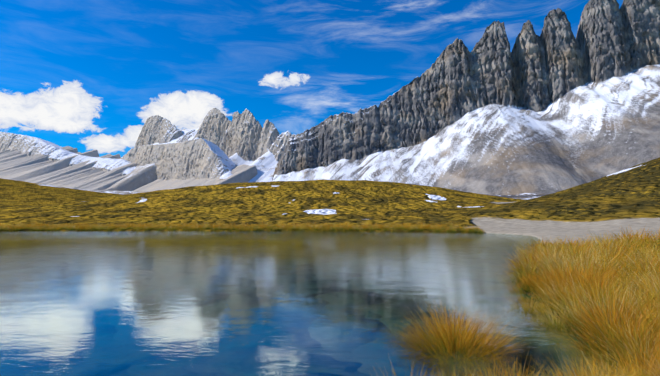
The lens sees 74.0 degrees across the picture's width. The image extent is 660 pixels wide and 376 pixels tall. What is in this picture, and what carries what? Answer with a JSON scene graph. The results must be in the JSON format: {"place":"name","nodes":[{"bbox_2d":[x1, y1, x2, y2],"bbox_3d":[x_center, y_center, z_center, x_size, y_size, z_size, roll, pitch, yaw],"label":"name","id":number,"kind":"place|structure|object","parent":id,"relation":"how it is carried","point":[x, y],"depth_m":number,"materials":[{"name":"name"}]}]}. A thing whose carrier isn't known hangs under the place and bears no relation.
{"place":"outdoors","nodes":[
{"label":"outdoors","id":0,"kind":"place"},
{"bbox_2d":[0,231,622,375],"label":"water","id":1,"kind":"structure","parent":0,"point":[204,303],"depth_m":6.76,"materials":[{"name":"blue liquid"}]},
{"bbox_2d":[0,0,622,156],"label":"sky","id":2,"kind":"structure","parent":0,"point":[83,75],"materials":[{"name":"blue"}]},
{"bbox_2d":[0,157,659,373],"bbox_3d":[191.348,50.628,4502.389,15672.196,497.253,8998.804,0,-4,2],"label":"ground","id":3,"kind":"structure","parent":0,"point":[619,201],"depth_m":65.53,"materials":[{"name":"green plant"}]},
{"bbox_2d":[0,131,136,190],"bbox_3d":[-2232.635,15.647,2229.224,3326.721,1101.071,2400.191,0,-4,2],"label":"rocky slope","id":4,"kind":"structure","parent":3,"relation":"on","point":[26,158],"depth_m":1836.10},
{"bbox_2d":[122,138,256,191],"bbox_3d":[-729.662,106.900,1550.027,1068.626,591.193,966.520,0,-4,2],"label":"mountain","id":5,"kind":"structure","parent":3,"relation":"on","point":[197,162],"depth_m":1502.88,"materials":[{"name":"grey stone"}]},
{"bbox_2d":[106,108,295,190],"bbox_3d":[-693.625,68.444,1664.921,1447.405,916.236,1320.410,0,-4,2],"label":"rock peaks","id":6,"kind":"structure","parent":3,"relation":"on","point":[245,137],"depth_m":1638.86,"materials":[{"name":"grey stone"}]},
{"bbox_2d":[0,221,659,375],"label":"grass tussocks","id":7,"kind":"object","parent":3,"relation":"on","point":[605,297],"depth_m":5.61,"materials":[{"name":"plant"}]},
{"bbox_2d":[272,0,659,194],"bbox_3d":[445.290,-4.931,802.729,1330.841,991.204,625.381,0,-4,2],"label":"ridge","id":8,"kind":"structure","parent":0,"point":[556,105],"depth_m":966.05,"materials":[{"name":"grey stone"}]}
]}

